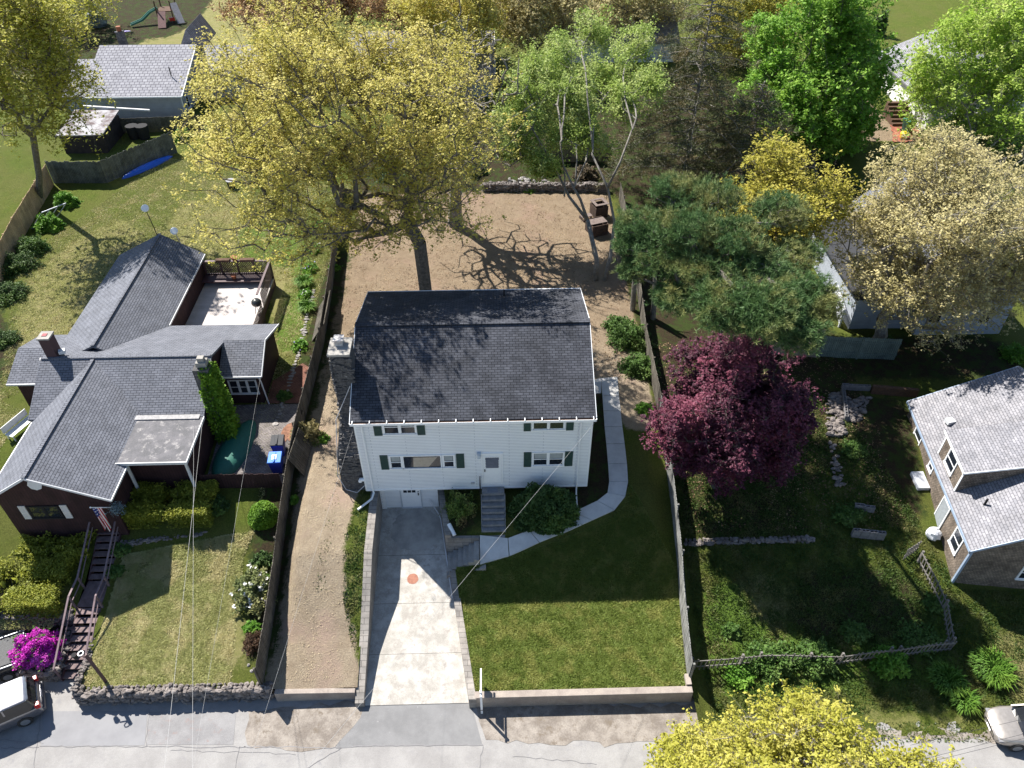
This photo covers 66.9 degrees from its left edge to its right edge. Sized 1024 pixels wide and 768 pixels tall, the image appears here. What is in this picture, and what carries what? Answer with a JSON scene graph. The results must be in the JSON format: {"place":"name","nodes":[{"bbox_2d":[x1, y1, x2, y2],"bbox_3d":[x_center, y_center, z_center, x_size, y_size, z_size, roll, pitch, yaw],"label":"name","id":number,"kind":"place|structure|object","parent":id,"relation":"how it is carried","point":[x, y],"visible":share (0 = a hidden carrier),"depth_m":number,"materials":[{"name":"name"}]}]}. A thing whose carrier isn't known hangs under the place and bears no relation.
{"place":"outdoors","nodes":[
{"label":"outdoors","id":0,"kind":"place"},
{"bbox_2d":[0,625,93,697],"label":"parking pad","id":1,"kind":"object","parent":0,"point":[60,688],"depth_m":38.30,"materials":[{"name":"concrete"}]},
{"bbox_2d":[0,629,27,681],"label":"parked pickup","id":2,"kind":"object","parent":1,"relation":"on","point":[7,673],"visible":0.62,"depth_m":38.36,"materials":[{"name":"white metal"}]},
{"bbox_2d":[0,609,83,635],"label":"stone wall","id":3,"kind":"structure","parent":1,"relation":"on","point":[57,621],"depth_m":39.72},
{"bbox_2d":[14,625,72,671],"bbox_3d":[-23.543,13.299,39.123,2.000,0.001,2.600,-1,42,-1],"label":"azalea bed","id":4,"kind":"object","parent":1,"relation":"on","point":[56,627],"visible":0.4,"depth_m":39.87,"materials":[{"name":"soil"}]},
{"bbox_2d":[6,626,66,671],"bbox_3d":[-23.616,12.903,38.339,2.632,1.374,2.303,-1,42,-1],"label":"azalea bush","id":5,"kind":"object","parent":4,"relation":"on","point":[35,647],"visible":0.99,"depth_m":38.10,"materials":[{"name":"purple plant"}]},
{"bbox_2d":[52,521,121,680],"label":"entrance stairs","id":6,"kind":"structure","parent":1,"relation":"on","point":[93,595],"depth_m":39.90,"materials":[{"name":"red paint"}]},
{"bbox_2d":[0,505,95,614],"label":"yard","id":7,"kind":"structure","parent":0,"point":[10,540],"depth_m":41.39,"materials":[{"name":"plant"}]},
{"bbox_2d":[0,553,79,618],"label":"hedge","id":8,"kind":"object","parent":7,"relation":"on","point":[47,573],"visible":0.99,"depth_m":39.96,"materials":[{"name":"green plant"}]},
{"bbox_2d":[11,529,98,562],"bbox_3d":[-24.408,8.655,41.477,4.324,1.053,1.622,-1,42,-1],"label":"hedge","id":9,"kind":"object","parent":7,"relation":"on","point":[41,546],"visible":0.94,"depth_m":41.30,"materials":[{"name":"green plant"}]},
{"bbox_2d":[81,492,300,690],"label":"lawn","id":10,"kind":"structure","parent":0,"point":[224,524],"depth_m":41.41,"materials":[{"name":"plant"}]},
{"bbox_2d":[82,530,254,686],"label":"grass","id":11,"kind":"structure","parent":10,"relation":"on","point":[162,563],"depth_m":39.62,"materials":[{"name":"plant"}]},
{"bbox_2d":[121,479,220,529],"bbox_3d":[-18.924,6.593,42.574,5.364,1.472,2.579,-1,42,-1],"label":"hedge","id":12,"kind":"object","parent":10,"relation":"on","point":[143,508],"visible":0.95,"depth_m":42.16,"materials":[{"name":"green plant"}]},
{"bbox_2d":[229,564,277,618],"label":"rhododendron bush","id":13,"kind":"object","parent":10,"relation":"on","point":[249,584],"visible":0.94,"depth_m":39.78,"materials":[{"name":"white plant"}]},
{"bbox_2d":[247,500,278,530],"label":"round bush","id":14,"kind":"object","parent":10,"relation":"on","point":[262,515],"visible":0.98,"depth_m":42.09,"materials":[{"name":"green plant"}]},
{"bbox_2d":[272,487,370,688],"bbox_3d":[-9.669,10.249,40.380,4.100,2.837,10.300,-1,42,-1],"label":"side dirt strip","id":15,"kind":"object","parent":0,"point":[345,669],"visible":1,"depth_m":39.62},
{"bbox_2d":[271,377,352,680],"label":"straw chips","id":16,"kind":"object","parent":15,"relation":"on","point":[313,552],"visible":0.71,"depth_m":40.41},
{"bbox_2d":[342,490,370,650],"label":"grass","id":17,"kind":"structure","parent":15,"relation":"on","point":[359,539],"depth_m":40.28,"materials":[{"name":"plant"}]},
{"bbox_2d":[365,505,468,705],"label":"driveway","id":18,"kind":"structure","parent":0,"point":[427,667],"depth_m":39.84,"materials":[{"name":"concrete"}]},
{"bbox_2d":[447,536,485,577],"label":"driveway steps","id":19,"kind":"structure","parent":18,"relation":"on","point":[464,551],"depth_m":41.95,"materials":[{"name":"concrete"}]},
{"bbox_2d":[0,0,1023,495],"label":"back yards ground","id":20,"kind":"structure","parent":0,"point":[930,370],"depth_m":60.50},
{"bbox_2d":[0,279,34,307],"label":"shrub","id":21,"kind":"object","parent":20,"relation":"on","point":[8,287],"visible":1,"depth_m":56.58,"materials":[{"name":"green plant"}]},
{"bbox_2d":[1,249,46,278],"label":"shrub","id":22,"kind":"object","parent":20,"relation":"on","point":[14,260],"visible":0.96,"depth_m":59.22,"materials":[{"name":"green plant"}]},
{"bbox_2d":[0,165,53,280],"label":"board fence","id":23,"kind":"object","parent":20,"relation":"on","point":[24,215],"visible":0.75,"depth_m":63.46,"materials":[{"name":"wood"}]},
{"bbox_2d":[0,400,53,629],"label":"grass","id":24,"kind":"structure","parent":20,"relation":"on","point":[35,621],"depth_m":39.51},
{"bbox_2d":[0,0,116,201],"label":"oak tree","id":25,"kind":"object","parent":20,"relation":"on","point":[25,20],"visible":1,"depth_m":55.53,"materials":[{"name":"yellow plant"}]},
{"bbox_2d":[44,0,121,34],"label":"budding tree","id":26,"kind":"object","parent":20,"relation":"on","point":[97,10],"visible":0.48,"depth_m":99.17,"materials":[{"name":"yellow plant"}]},
{"bbox_2d":[55,105,149,153],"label":"garden shed","id":27,"kind":"structure","parent":20,"relation":"on","point":[110,139],"depth_m":74.48,"materials":[{"name":"plastic"}]},
{"bbox_2d":[45,132,177,182],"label":"board fence","id":28,"kind":"object","parent":20,"relation":"on","point":[101,171],"visible":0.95,"depth_m":69.99,"materials":[{"name":"wood"}]},
{"bbox_2d":[0,233,278,543],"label":"brown house","id":29,"kind":"structure","parent":20,"relation":"on","point":[109,384],"depth_m":44.50,"materials":[{"name":"grey"}]},
{"bbox_2d":[197,359,240,444],"bbox_3d":[-16.835,1.202,44.628,1.576,5.972,1.870,-1,42,-1],"label":"ivy","id":30,"kind":"object","parent":29,"relation":"attached to","point":[222,400],"visible":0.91,"depth_m":44.28,"materials":[{"name":"green plant"}]},
{"bbox_2d":[130,0,184,28],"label":"play set","id":31,"kind":"object","parent":20,"relation":"on","point":[162,10],"visible":1,"depth_m":103.02,"materials":[{"name":"brown wood"}]},
{"bbox_2d":[119,115,204,133],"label":"board fence","id":32,"kind":"object","parent":20,"relation":"on","point":[153,126],"visible":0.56,"depth_m":77.59,"materials":[{"name":"wood"}]},
{"bbox_2d":[0,158,350,499],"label":"grass","id":33,"kind":"structure","parent":20,"relation":"on","point":[105,247],"depth_m":62.56,"materials":[{"name":"plant"}]},
{"bbox_2d":[61,14,306,117],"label":"cottage house","id":34,"kind":"structure","parent":20,"relation":"on","point":[142,76],"depth_m":80.85,"materials":[{"name":"grey"}]},
{"bbox_2d":[186,259,275,324],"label":"deck","id":35,"kind":"structure","parent":20,"relation":"on","point":[225,298],"depth_m":55.63,"materials":[{"name":"beige paint"}]},
{"bbox_2d":[199,473,281,487],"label":"fence","id":36,"kind":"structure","parent":20,"relation":"on","point":[248,481],"depth_m":43.39,"materials":[{"name":"wood"}]},
{"bbox_2d":[208,404,298,485],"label":"brick patio","id":37,"kind":"structure","parent":20,"relation":"on","point":[246,413],"depth_m":46.55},
{"bbox_2d":[212,420,255,474],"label":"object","id":38,"kind":"object","parent":37,"relation":"on","point":[232,453],"visible":0.85,"depth_m":44.92,"materials":[{"name":"plastic"}]},
{"bbox_2d":[207,0,367,42],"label":"budding tree","id":39,"kind":"object","parent":20,"relation":"on","point":[245,6],"visible":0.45,"depth_m":86.81,"materials":[{"name":"yellow plant"}]},
{"bbox_2d":[266,363,308,403],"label":"red brick path","id":40,"kind":"structure","parent":20,"relation":"on","point":[298,380],"depth_m":49.54,"materials":[{"name":"brick"}]},
{"bbox_2d":[253,175,343,684],"bbox_3d":[-13.148,-1.910,52.654,0.802,4.567,44.776,-2,42,-3],"label":"board fence","id":41,"kind":"object","parent":20,"relation":"on","point":[259,668],"visible":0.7,"depth_m":42.75,"materials":[{"name":"wood"}]},
{"bbox_2d":[288,427,312,475],"bbox_3d":[-12.086,3.885,44.535,0.707,1.500,2.539,1,42,2],"label":"fence panel","id":42,"kind":"object","parent":20,"relation":"on","point":[302,449],"visible":1,"depth_m":44.41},
{"bbox_2d":[162,0,534,290],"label":"oak tree","id":43,"kind":"object","parent":20,"relation":"on","point":[323,70],"visible":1,"depth_m":43.09,"materials":[{"name":"yellow plant"}]},
{"bbox_2d":[329,0,486,35],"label":"budding tree","id":44,"kind":"object","parent":20,"relation":"on","point":[377,5],"visible":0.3,"depth_m":87.79,"materials":[{"name":"yellow plant"}]},
{"bbox_2d":[347,29,495,97],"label":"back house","id":45,"kind":"structure","parent":20,"relation":"on","point":[491,69],"depth_m":84.18,"materials":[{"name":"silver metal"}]},
{"bbox_2d":[383,0,516,71],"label":"budding tree","id":46,"kind":"object","parent":20,"relation":"on","point":[474,8],"visible":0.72,"depth_m":78.31,"materials":[{"name":"yellow plant"}]},
{"bbox_2d":[327,288,596,510],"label":"white house","id":47,"kind":"structure","parent":20,"relation":"on","point":[436,391],"depth_m":40.67,"materials":[{"name":"paint"}]},
{"bbox_2d":[481,452,502,482],"bbox_3d":[-1.065,4.557,41.846,1.170,2.361,0.100,-1,42,-1],"label":"front door","id":48,"kind":"structure","parent":47,"relation":"in","point":[491,463],"depth_m":41.77,"materials":[{"name":"white paint"}]},
{"bbox_2d":[381,0,550,227],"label":"oak tree","id":49,"kind":"object","parent":20,"relation":"on","point":[484,105],"visible":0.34,"depth_m":56.11,"materials":[{"name":"yellow plant"}]},
{"bbox_2d":[323,192,634,377],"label":"leaf litter","id":50,"kind":"object","parent":20,"relation":"on","point":[495,262],"visible":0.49,"depth_m":60.35,"materials":[{"name":"plant"}]},
{"bbox_2d":[485,0,600,60],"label":"budding tree","id":51,"kind":"object","parent":20,"relation":"on","point":[525,19],"visible":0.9,"depth_m":82.96,"materials":[{"name":"yellow plant"}]},
{"bbox_2d":[481,181,607,192],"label":"stone wall","id":52,"kind":"structure","parent":20,"relation":"on","point":[547,186],"depth_m":68.53,"materials":[{"name":"stone"}]},
{"bbox_2d":[486,24,623,280],"bbox_3d":[4.300,-18.392,59.621,11.124,14.741,12.514,19,45,20],"label":"birch tree","id":53,"kind":"object","parent":20,"relation":"on","point":[540,157],"visible":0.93,"depth_m":57.27,"materials":[{"name":"green plant"}]},
{"bbox_2d":[561,4,674,280],"bbox_3d":[8.036,-19.958,61.175,9.060,15.116,20.579,-1,42,-1],"label":"birch tree","id":54,"kind":"object","parent":20,"relation":"on","point":[649,83],"visible":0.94,"depth_m":59.38,"materials":[{"name":"green plant"}]},
{"bbox_2d":[564,5,679,62],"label":"back house","id":55,"kind":"structure","parent":20,"relation":"on","point":[665,29],"depth_m":91.62,"materials":[{"name":"silver metal"}]},
{"bbox_2d":[606,318,657,353],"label":"shrub","id":56,"kind":"object","parent":20,"relation":"on","point":[634,331],"visible":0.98,"depth_m":52.37,"materials":[{"name":"green plant"}]},
{"bbox_2d":[581,0,693,38],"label":"budding tree","id":57,"kind":"object","parent":20,"relation":"on","point":[647,11],"visible":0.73,"depth_m":88.05,"materials":[{"name":"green plant"}]},
{"bbox_2d":[617,351,660,382],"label":"shrub","id":58,"kind":"object","parent":20,"relation":"on","point":[631,363],"visible":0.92,"depth_m":50.30,"materials":[{"name":"green plant"}]},
{"bbox_2d":[619,182,662,409],"bbox_3d":[9.303,-7.776,57.447,0.383,1.907,26.967,1,42,1],"label":"board fence","id":59,"kind":"object","parent":20,"relation":"on","point":[654,379],"visible":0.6,"depth_m":51.82,"materials":[{"name":"wood"}]},
{"bbox_2d":[594,0,768,203],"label":"spruce tree","id":60,"kind":"object","parent":20,"relation":"on","point":[693,123],"visible":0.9,"depth_m":62.99,"materials":[{"name":"green plant"}]},
{"bbox_2d":[610,168,851,359],"bbox_3d":[11.747,-2.823,43.049,12.301,13.973,15.730,-1,42,-1],"label":"pine tree","id":61,"kind":"object","parent":20,"relation":"on","point":[777,303],"visible":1,"depth_m":40.83,"materials":[{"name":"green plant"}]},
{"bbox_2d":[639,329,826,499],"bbox_3d":[11.265,2.016,40.032,9.157,12.335,7.959,-1,42,-1],"label":"japanese maple","id":62,"kind":"object","parent":20,"relation":"on","point":[730,416],"visible":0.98,"depth_m":38.28,"materials":[{"name":"purple plant"}]},
{"bbox_2d":[673,73,806,206],"bbox_3d":[19.896,-20.433,65.054,13.023,10.891,12.019,-1,42,-1],"label":"spruce tree","id":63,"kind":"object","parent":20,"relation":"on","point":[729,149],"visible":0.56,"depth_m":64.04,"materials":[{"name":"green plant"}]},
{"bbox_2d":[687,0,814,69],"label":"budding tree","id":64,"kind":"object","parent":20,"relation":"on","point":[752,8],"visible":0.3,"depth_m":87.43,"materials":[{"name":"brown plant"}]},
{"bbox_2d":[715,127,870,277],"bbox_3d":[17.241,-8.895,50.236,10.476,13.674,9.406,-1,42,-1],"label":"oak tree","id":65,"kind":"object","parent":20,"relation":"on","point":[827,192],"visible":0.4,"depth_m":47.55,"materials":[{"name":"yellow plant"}]},
{"bbox_2d":[727,0,908,184],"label":"maple tree","id":66,"kind":"object","parent":20,"relation":"on","point":[849,68],"visible":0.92,"depth_m":68.31,"materials":[{"name":"green plant"}]},
{"bbox_2d":[825,392,847,437],"bbox_3d":[20.073,1.849,47.978,1.400,0.488,4.456,11,43,12],"label":"rubble","id":67,"kind":"object","parent":20,"relation":"on","point":[833,424],"visible":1,"depth_m":47.68,"materials":[{"name":"stone"}]},
{"bbox_2d":[817,336,902,359],"bbox_3d":[23.155,-2.344,51.623,5.118,1.923,0.148,2,42,2],"label":"board fence","id":68,"kind":"object","parent":20,"relation":"on","point":[848,347],"visible":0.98,"depth_m":51.63,"materials":[{"name":"wood"}]},
{"bbox_2d":[803,168,1023,334],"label":"grey house","id":69,"kind":"structure","parent":20,"relation":"on","point":[855,318],"depth_m":54.30,"materials":[{"name":"grey"}]},
{"bbox_2d":[821,117,1023,362],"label":"oak tree","id":70,"kind":"object","parent":20,"relation":"on","point":[894,235],"visible":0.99,"depth_m":46.70,"materials":[{"name":"beige plant"}]},
{"bbox_2d":[879,29,1023,136],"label":"white back house","id":71,"kind":"structure","parent":20,"relation":"on","point":[902,46],"depth_m":80.60,"materials":[{"name":"paint"}]},
{"bbox_2d":[892,0,1023,171],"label":"maple tree","id":72,"kind":"object","parent":20,"relation":"on","point":[1006,79],"visible":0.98,"depth_m":71.43,"materials":[{"name":"green plant"}]},
{"bbox_2d":[0,691,1023,767],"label":"street","id":73,"kind":"structure","parent":0,"point":[497,754],"depth_m":35.83,"materials":[{"name":"asphalt"}]},
{"bbox_2d":[0,675,45,731],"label":"parked suv","id":74,"kind":"object","parent":73,"relation":"on","point":[22,702],"visible":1,"depth_m":36.41,"materials":[{"name":"white metal"}]},
{"bbox_2d":[41,711,147,745],"bbox_3d":[-19.867,16.297,36.725,5.440,0.001,1.771,-1,42,-1],"label":"asphalt patch","id":75,"kind":"object","parent":73,"relation":"on","point":[90,728],"visible":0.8,"depth_m":36.71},
{"bbox_2d":[71,681,274,705],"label":"stone wall","id":76,"kind":"structure","parent":73,"relation":"on","point":[248,692],"depth_m":37.26,"materials":[{"name":"stone"}]},
{"bbox_2d":[147,712,235,744],"bbox_3d":[-15.233,16.294,36.718,4.434,0.001,1.689,-1,42,-1],"label":"asphalt patch","id":77,"kind":"object","parent":73,"relation":"on","point":[217,729],"visible":1,"depth_m":36.70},
{"bbox_2d":[245,700,362,751],"bbox_3d":[-9.896,16.222,36.782,5.549,0.001,2.441,-1,42,-1],"label":"gravel shoulder","id":78,"kind":"object","parent":73,"relation":"on","point":[319,724],"visible":1,"depth_m":36.79},
{"bbox_2d":[274,688,355,700],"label":"street wall","id":79,"kind":"structure","parent":73,"relation":"on","point":[314,694],"depth_m":37.41,"materials":[{"name":"concrete"}]},
{"bbox_2d":[355,491,382,706],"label":"retaining wall","id":80,"kind":"structure","parent":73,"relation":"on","point":[372,542],"depth_m":39.99,"materials":[{"name":"concrete"}]},
{"bbox_2d":[336,703,481,748],"bbox_3d":[-4.813,16.130,36.879,6.812,0.001,2.279,-1,42,-1],"label":"driveway apron","id":81,"kind":"object","parent":73,"relation":"on","point":[432,724],"visible":0.83,"depth_m":36.75,"materials":[{"name":"concrete"}]},
{"bbox_2d":[475,674,692,706],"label":"street wall","id":82,"kind":"structure","parent":73,"relation":"on","point":[627,695],"depth_m":37.14,"materials":[{"name":"concrete"}]},
{"bbox_2d":[477,703,996,746],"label":"gravel verge","id":83,"kind":"structure","parent":73,"relation":"on","point":[605,725],"depth_m":36.81,"materials":[{"name":"gravel"}]},
{"bbox_2d":[702,719,990,743],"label":"weeds","id":84,"kind":"object","parent":83,"relation":"on","point":[920,728],"visible":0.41,"depth_m":36.51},
{"bbox_2d":[643,673,975,767],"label":"oak tree","id":85,"kind":"object","parent":73,"relation":"on","point":[802,733],"visible":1,"depth_m":30.86,"materials":[{"name":"yellow plant"}]},
{"bbox_2d":[984,704,1023,751],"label":"parked sedan","id":86,"kind":"object","parent":73,"relation":"on","point":[998,715],"visible":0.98,"depth_m":35.94,"materials":[{"name":"white metal"}]},
{"bbox_2d":[480,377,627,564],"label":"walkway","id":87,"kind":"structure","parent":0,"point":[610,500],"depth_m":43.45,"materials":[{"name":"concrete"}]},
{"bbox_2d":[479,476,505,537],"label":"front steps","id":88,"kind":"structure","parent":87,"relation":"on","point":[492,499],"depth_m":42.41,"materials":[{"name":"concrete"}]},
{"bbox_2d":[444,484,686,690],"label":"front lawn","id":89,"kind":"structure","parent":0,"point":[650,496],"depth_m":41.94,"materials":[{"name":"plant"}]},
{"bbox_2d":[438,487,477,527],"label":"shrub","id":90,"kind":"object","parent":89,"relation":"on","point":[457,504],"visible":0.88,"depth_m":42.28,"materials":[{"name":"green plant"}]},
{"bbox_2d":[450,571,476,707],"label":"retaining wall","id":91,"kind":"structure","parent":89,"relation":"on","point":[465,656],"depth_m":38.92,"materials":[{"name":"concrete"}]},
{"bbox_2d":[505,481,581,535],"bbox_3d":[1.734,6.432,42.183,4.273,2.459,2.967,-1,42,-1],"label":"shrub","id":92,"kind":"object","parent":89,"relation":"on","point":[548,509],"visible":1,"depth_m":41.73,"materials":[{"name":"green plant"}]},
{"bbox_2d":[661,389,1023,739],"bbox_3d":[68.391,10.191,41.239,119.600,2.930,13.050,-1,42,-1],"label":"yards ground","id":93,"kind":"structure","parent":0,"point":[921,504],"depth_m":40.77,"materials":[{"name":"plant"}]},
{"bbox_2d":[659,395,695,677],"bbox_3d":[8.941,7.601,42.321,0.307,4.395,15.978,1,42,1],"label":"board fence","id":94,"kind":"object","parent":93,"relation":"on","point":[684,609],"visible":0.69,"depth_m":40.64,"materials":[{"name":"wood"}]},
{"bbox_2d":[720,661,758,691],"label":"shrub","id":95,"kind":"object","parent":93,"relation":"on","point":[734,677],"visible":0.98,"depth_m":38.03,"materials":[{"name":"green plant"}]},
{"bbox_2d":[683,534,815,546],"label":"stone wall","id":96,"kind":"structure","parent":93,"relation":"on","point":[744,540],"depth_m":42.43,"materials":[{"name":"stone"}]},
{"bbox_2d":[739,631,796,684],"bbox_3d":[12.703,13.456,38.437,2.737,1.302,2.601,28,49,28],"label":"shrub","id":97,"kind":"object","parent":93,"relation":"on","point":[781,666],"visible":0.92,"depth_m":38.21,"materials":[{"name":"green plant"}]},
{"bbox_2d":[655,342,904,530],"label":"leaf litter","id":98,"kind":"object","parent":93,"relation":"on","point":[800,456],"visible":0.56,"depth_m":44.62,"materials":[{"name":"plant"}]},
{"bbox_2d":[787,635,840,684],"bbox_3d":[15.104,13.472,38.443,2.885,1.237,2.521,-1,42,-1],"label":"shrub","id":99,"kind":"object","parent":93,"relation":"on","point":[826,667],"visible":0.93,"depth_m":38.29,"materials":[{"name":"green plant"}]},
{"bbox_2d":[692,640,957,669],"bbox_3d":[15.487,13.511,38.377,13.508,1.385,0.579,-3,42,-3],"label":"picket fence","id":100,"kind":"object","parent":93,"relation":"on","point":[843,655],"visible":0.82,"depth_m":38.26,"materials":[{"name":"grey wood"}]},
{"bbox_2d":[830,500,867,527],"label":"shrub","id":101,"kind":"object","parent":93,"relation":"on","point":[852,513],"visible":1,"depth_m":43.16,"materials":[{"name":"green plant"}]},
{"bbox_2d":[867,642,911,680],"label":"shrub","id":102,"kind":"object","parent":93,"relation":"on","point":[897,667],"visible":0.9,"depth_m":38.25,"materials":[{"name":"green plant"}]},
{"bbox_2d":[892,617,943,658],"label":"shrub","id":103,"kind":"object","parent":93,"relation":"on","point":[909,637],"visible":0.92,"depth_m":39.46,"materials":[{"name":"green plant"}]},
{"bbox_2d":[917,550,956,647],"bbox_3d":[22.282,11.173,40.437,0.552,2.100,4.646,-1,42,-1],"label":"picket fence","id":104,"kind":"object","parent":93,"relation":"on","point":[945,603],"visible":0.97,"depth_m":40.34,"materials":[{"name":"grey wood"}]},
{"bbox_2d":[925,658,971,702],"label":"daylily clump","id":105,"kind":"object","parent":93,"relation":"on","point":[953,676],"visible":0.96,"depth_m":37.98,"materials":[{"name":"green plant"}]},
{"bbox_2d":[941,682,983,716],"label":"daylily clump","id":106,"kind":"object","parent":93,"relation":"on","point":[972,702],"visible":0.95,"depth_m":37.18,"materials":[{"name":"green plant"}]},
{"bbox_2d":[906,366,1023,588],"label":"shingle house","id":107,"kind":"structure","parent":93,"relation":"on","point":[969,435],"depth_m":41.65,"materials":[{"name":"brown wood"}]},
{"bbox_2d":[966,642,1020,691],"bbox_3d":[23.734,14.068,38.375,2.658,0.646,2.723,15,44,16],"label":"daylily clump","id":108,"kind":"object","parent":93,"relation":"on","point":[996,663],"visible":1,"depth_m":38.35,"materials":[{"name":"green plant"}]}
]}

